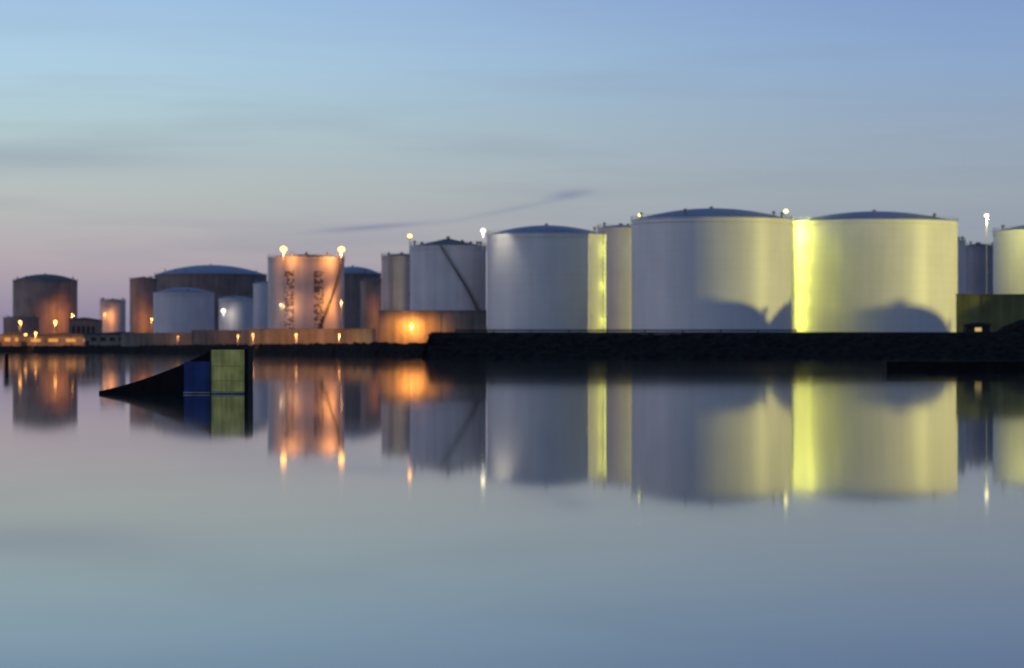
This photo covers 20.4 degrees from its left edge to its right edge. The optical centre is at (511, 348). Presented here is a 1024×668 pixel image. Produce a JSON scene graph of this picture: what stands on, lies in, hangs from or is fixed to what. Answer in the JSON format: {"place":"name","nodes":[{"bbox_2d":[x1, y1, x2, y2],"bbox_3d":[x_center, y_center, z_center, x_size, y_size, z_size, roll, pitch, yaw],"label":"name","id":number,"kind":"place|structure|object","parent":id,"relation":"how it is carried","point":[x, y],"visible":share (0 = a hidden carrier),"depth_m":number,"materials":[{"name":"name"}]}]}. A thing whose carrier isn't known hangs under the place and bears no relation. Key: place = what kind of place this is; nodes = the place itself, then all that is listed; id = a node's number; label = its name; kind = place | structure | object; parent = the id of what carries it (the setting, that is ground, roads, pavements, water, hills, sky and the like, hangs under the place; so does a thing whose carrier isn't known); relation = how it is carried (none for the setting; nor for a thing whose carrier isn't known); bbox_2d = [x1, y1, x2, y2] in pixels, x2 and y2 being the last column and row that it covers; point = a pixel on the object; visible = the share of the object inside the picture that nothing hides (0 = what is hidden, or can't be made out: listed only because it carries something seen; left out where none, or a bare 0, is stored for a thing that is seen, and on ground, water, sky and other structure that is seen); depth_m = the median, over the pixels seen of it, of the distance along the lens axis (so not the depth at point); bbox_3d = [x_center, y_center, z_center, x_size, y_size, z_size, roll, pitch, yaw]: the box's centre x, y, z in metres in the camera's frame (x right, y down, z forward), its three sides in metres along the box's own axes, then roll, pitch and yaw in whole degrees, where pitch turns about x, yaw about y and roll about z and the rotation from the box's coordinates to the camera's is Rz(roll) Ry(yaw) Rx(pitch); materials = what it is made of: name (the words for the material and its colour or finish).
{"place":"outdoors","nodes":[
{"label":"outdoors","id":0,"kind":"place"},
{"bbox_2d":[0,332,37,345],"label":"harbour shed","id":1,"kind":"structure","parent":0,"point":[9,339],"depth_m":1480.00,"materials":[{"name":"concrete"}]},
{"bbox_2d":[0,338,17,345],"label":"windows and door","id":2,"kind":"structure","parent":1,"relation":"in","point":[6,339],"depth_m":1479.95,"materials":[{"name":"glass"}]},
{"bbox_2d":[69,317,102,333],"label":"harbour shed","id":3,"kind":"structure","parent":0,"point":[83,325],"depth_m":1450.00,"materials":[{"name":"paint"}]},
{"bbox_2d":[72,326,94,333],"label":"windows and door","id":4,"kind":"structure","parent":3,"relation":"in","point":[73,327],"depth_m":1449.91,"materials":[{"name":"glass"}]},
{"bbox_2d":[83,332,135,345],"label":"harbour shed","id":5,"kind":"structure","parent":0,"point":[105,339],"depth_m":1330.00,"materials":[{"name":"metal"}]},
{"bbox_2d":[86,337,120,345],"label":"windows and door","id":6,"kind":"structure","parent":5,"relation":"in","point":[92,338],"depth_m":1329.86,"materials":[{"name":"glass"}]},
{"bbox_2d":[0,341,425,356],"bbox_3d":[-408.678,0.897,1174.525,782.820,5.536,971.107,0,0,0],"label":"rubble shore","id":7,"kind":"structure","parent":0,"point":[385,349],"depth_m":901.94,"materials":[{"name":"black stone"}]},
{"bbox_2d":[0,353,1023,667],"bbox_3d":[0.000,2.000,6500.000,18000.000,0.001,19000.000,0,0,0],"label":"water","id":8,"kind":"structure","parent":0,"point":[292,511],"depth_m":34.11,"materials":[{"name":"blue liquid"}]},
{"bbox_2d":[3,352,9,369],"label":"mooring post","id":9,"kind":"object","parent":8,"relation":"in","point":[6,357],"visible":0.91,"depth_m":263.84,"materials":[{"name":"metal"}]},
{"bbox_2d":[99,349,252,393],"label":"water ski jump ramp","id":10,"kind":"structure","parent":8,"relation":"in","point":[220,372],"depth_m":125.98,"materials":[{"name":"black rubber"}]},
{"bbox_2d":[420,335,430,357],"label":"rubble bank","id":11,"kind":"structure","parent":8,"relation":"in","point":[424,353],"depth_m":590.00,"materials":[{"name":"black stone"}]},
{"bbox_2d":[426,333,1023,357],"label":"rubble breakwater","id":12,"kind":"object","parent":8,"relation":"in","point":[724,345],"visible":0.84,"depth_m":589.19,"materials":[{"name":"black stone"}]},
{"bbox_2d":[455,329,796,331],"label":"pipe rack","id":13,"kind":"object","parent":12,"relation":"on","point":[626,329],"visible":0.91,"depth_m":601.94,"materials":[{"name":"metal"}]},
{"bbox_2d":[612,333,680,334],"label":"equipment boxes","id":14,"kind":"object","parent":12,"relation":"on","point":[658,333],"visible":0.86,"depth_m":597.60,"materials":[{"name":"brown paint"}]},
{"bbox_2d":[430,332,1023,334],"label":"parapet wall","id":15,"kind":"structure","parent":12,"relation":"on","point":[734,333],"depth_m":599.90,"materials":[{"name":"concrete"}]},
{"bbox_2d":[961,322,991,331],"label":"harbour hut","id":16,"kind":"object","parent":12,"relation":"on","point":[976,327],"visible":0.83,"depth_m":604.00,"materials":[{"name":"metal"}]},
{"bbox_2d":[0,0,1023,333],"label":"sky","id":17,"kind":"structure","parent":0,"point":[139,138],"materials":[{"name":"blue"}]},
{"bbox_2d":[996,319,1023,331],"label":"earth mound","id":18,"kind":"object","parent":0,"point":[1017,326],"visible":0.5,"depth_m":671.36,"materials":[{"name":"black soil"}]},
{"label":"ground","id":19,"kind":"structure","parent":0,"visible":0},
{"bbox_2d":[3,315,39,333],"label":"harbour shed","id":20,"kind":"object","parent":19,"relation":"on","point":[26,325],"visible":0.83,"depth_m":1631.52,"materials":[{"name":"paint"}]},
{"bbox_2d":[12,273,77,333],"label":"gas holder tank","id":21,"kind":"object","parent":19,"relation":"on","point":[47,300],"visible":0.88,"depth_m":1683.71,"materials":[{"name":"grey metal"}]},
{"bbox_2d":[18,333,83,345],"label":"harbour shed","id":22,"kind":"structure","parent":19,"relation":"on","point":[60,339],"depth_m":1400.00,"materials":[{"name":"concrete"}]},
{"bbox_2d":[21,339,83,345],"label":"windows and door","id":23,"kind":"structure","parent":22,"relation":"in","point":[23,343],"depth_m":1399.82,"materials":[{"name":"glass"}]},
{"bbox_2d":[99,298,125,332],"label":"oil storage tank","id":24,"kind":"object","parent":19,"relation":"on","point":[114,317],"visible":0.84,"depth_m":1494.16,"materials":[{"name":"white metal"}]},
{"bbox_2d":[129,276,157,332],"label":"oil storage tank","id":25,"kind":"object","parent":19,"relation":"on","point":[141,300],"visible":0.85,"depth_m":1553.26,"materials":[{"name":"grey metal"}]},
{"bbox_2d":[121,333,191,345],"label":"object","id":26,"kind":"object","parent":19,"relation":"on","point":[134,339],"visible":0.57,"depth_m":1200.00,"materials":[{"name":"concrete"}]},
{"bbox_2d":[153,286,214,332],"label":"oil storage tank","id":27,"kind":"object","parent":19,"relation":"on","point":[182,310],"visible":0.88,"depth_m":1238.58,"materials":[{"name":"white metal"}]},
{"bbox_2d":[154,264,266,329],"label":"domed gas storage tank","id":28,"kind":"object","parent":19,"relation":"on","point":[223,280],"visible":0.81,"depth_m":1671.50,"materials":[{"name":"metal"}]},
{"bbox_2d":[192,331,248,344],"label":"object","id":29,"kind":"object","parent":19,"relation":"on","point":[215,337],"visible":0.46,"depth_m":1110.00,"materials":[{"name":"concrete"}]},
{"bbox_2d":[191,330,248,330],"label":"coping","id":30,"kind":"object","parent":29,"relation":"on","point":[219,330],"visible":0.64,"depth_m":1109.80,"materials":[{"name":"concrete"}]},
{"bbox_2d":[218,294,252,329],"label":"oil storage tank","id":31,"kind":"object","parent":19,"relation":"on","point":[237,314],"visible":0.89,"depth_m":1193.85,"materials":[{"name":"white metal"}]},
{"bbox_2d":[253,280,267,328],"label":"oil storage tank","id":32,"kind":"object","parent":19,"relation":"on","point":[260,304],"visible":0.56,"depth_m":1294.65,"materials":[{"name":"white metal"}]},
{"bbox_2d":[280,246,286,328],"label":"floodlight mast","id":33,"kind":"object","parent":19,"relation":"on","point":[283,249],"visible":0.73,"depth_m":983.38,"materials":[{"name":"metal"}]},
{"bbox_2d":[267,252,344,328],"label":"oil storage tank","id":34,"kind":"object","parent":19,"relation":"on","point":[312,291],"visible":0.9,"depth_m":988.17,"materials":[{"name":"white metal"}]},
{"bbox_2d":[249,329,375,345],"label":"panels and ribs","id":35,"kind":"object","parent":19,"relation":"on","point":[289,336],"visible":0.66,"depth_m":930.00,"materials":[{"name":"concrete"}]},
{"bbox_2d":[338,246,344,328],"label":"floodlight mast","id":36,"kind":"object","parent":19,"relation":"on","point":[341,249],"visible":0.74,"depth_m":986.90,"materials":[{"name":"metal"}]},
{"bbox_2d":[344,265,381,328],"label":"oil storage tank","id":37,"kind":"object","parent":19,"relation":"on","point":[353,276],"visible":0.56,"depth_m":1287.23,"materials":[{"name":"grey metal"}]},
{"bbox_2d":[360,277,381,341],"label":"oil storage tank","id":38,"kind":"object","parent":19,"relation":"on","point":[370,297],"visible":0.84,"depth_m":1196.14,"materials":[{"name":"grey metal"}]},
{"bbox_2d":[381,252,408,309],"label":"oil storage tank","id":39,"kind":"object","parent":19,"relation":"on","point":[395,281],"visible":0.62,"depth_m":953.56,"materials":[{"name":"white metal"}]},
{"bbox_2d":[408,234,411,309],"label":"floodlight mast","id":40,"kind":"object","parent":19,"relation":"on","point":[409,236],"visible":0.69,"depth_m":831.92,"materials":[{"name":"metal"}]},
{"bbox_2d":[379,311,486,343],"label":"panels and ribs","id":41,"kind":"object","parent":19,"relation":"on","point":[395,326],"visible":0.64,"depth_m":760.00,"materials":[{"name":"metal"}]},
{"bbox_2d":[378,310,486,310],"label":"coping","id":42,"kind":"object","parent":41,"relation":"on","point":[432,310],"visible":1,"depth_m":759.80,"materials":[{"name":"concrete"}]},
{"bbox_2d":[409,236,486,309],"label":"oil storage tank","id":43,"kind":"object","parent":19,"relation":"on","point":[447,274],"visible":0.81,"depth_m":805.54,"materials":[{"name":"white metal"}]},
{"bbox_2d":[486,223,606,331],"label":"oil storage tank","id":44,"kind":"object","parent":19,"relation":"on","point":[546,276],"visible":0.9,"depth_m":785.60,"materials":[{"name":"white metal"}]},
{"bbox_2d":[597,222,630,331],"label":"oil storage tank","id":45,"kind":"object","parent":19,"relation":"on","point":[618,277],"visible":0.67,"depth_m":873.28,"materials":[{"name":"white metal"}]},
{"bbox_2d":[630,206,792,331],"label":"oil storage tank","id":46,"kind":"object","parent":19,"relation":"on","point":[711,267],"visible":0.88,"depth_m":731.74,"materials":[{"name":"white metal"}]},
{"bbox_2d":[792,210,958,331],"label":"oil storage tank","id":47,"kind":"object","parent":19,"relation":"on","point":[875,271],"visible":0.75,"depth_m":770.14,"materials":[{"name":"white metal"}]},
{"bbox_2d":[958,236,965,293],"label":"oil storage tank","id":48,"kind":"object","parent":19,"relation":"on","point":[961,265],"visible":0.22,"depth_m":876.11,"materials":[{"name":"grey metal"}]},
{"bbox_2d":[965,241,992,293],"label":"oil storage tank","id":49,"kind":"object","parent":19,"relation":"on","point":[975,268],"visible":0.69,"depth_m":945.50,"materials":[{"name":"grey metal"}]},
{"bbox_2d":[984,214,988,293],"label":"floodlight mast","id":50,"kind":"object","parent":19,"relation":"on","point":[986,215],"visible":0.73,"depth_m":789.90,"materials":[{"name":"metal"}]},
{"bbox_2d":[956,295,1023,331],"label":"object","id":51,"kind":"object","parent":19,"relation":"on","point":[997,312],"visible":0.64,"depth_m":700.00,"materials":[{"name":"green"}]},
{"bbox_2d":[956,294,1023,294],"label":"coping","id":52,"kind":"object","parent":51,"relation":"on","point":[989,294],"visible":1,"depth_m":699.80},
{"bbox_2d":[992,225,1023,293],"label":"oil storage tank","id":53,"kind":"object","parent":19,"relation":"on","point":[1008,260],"visible":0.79,"depth_m":810.04,"materials":[{"name":"white metal"}]}
]}

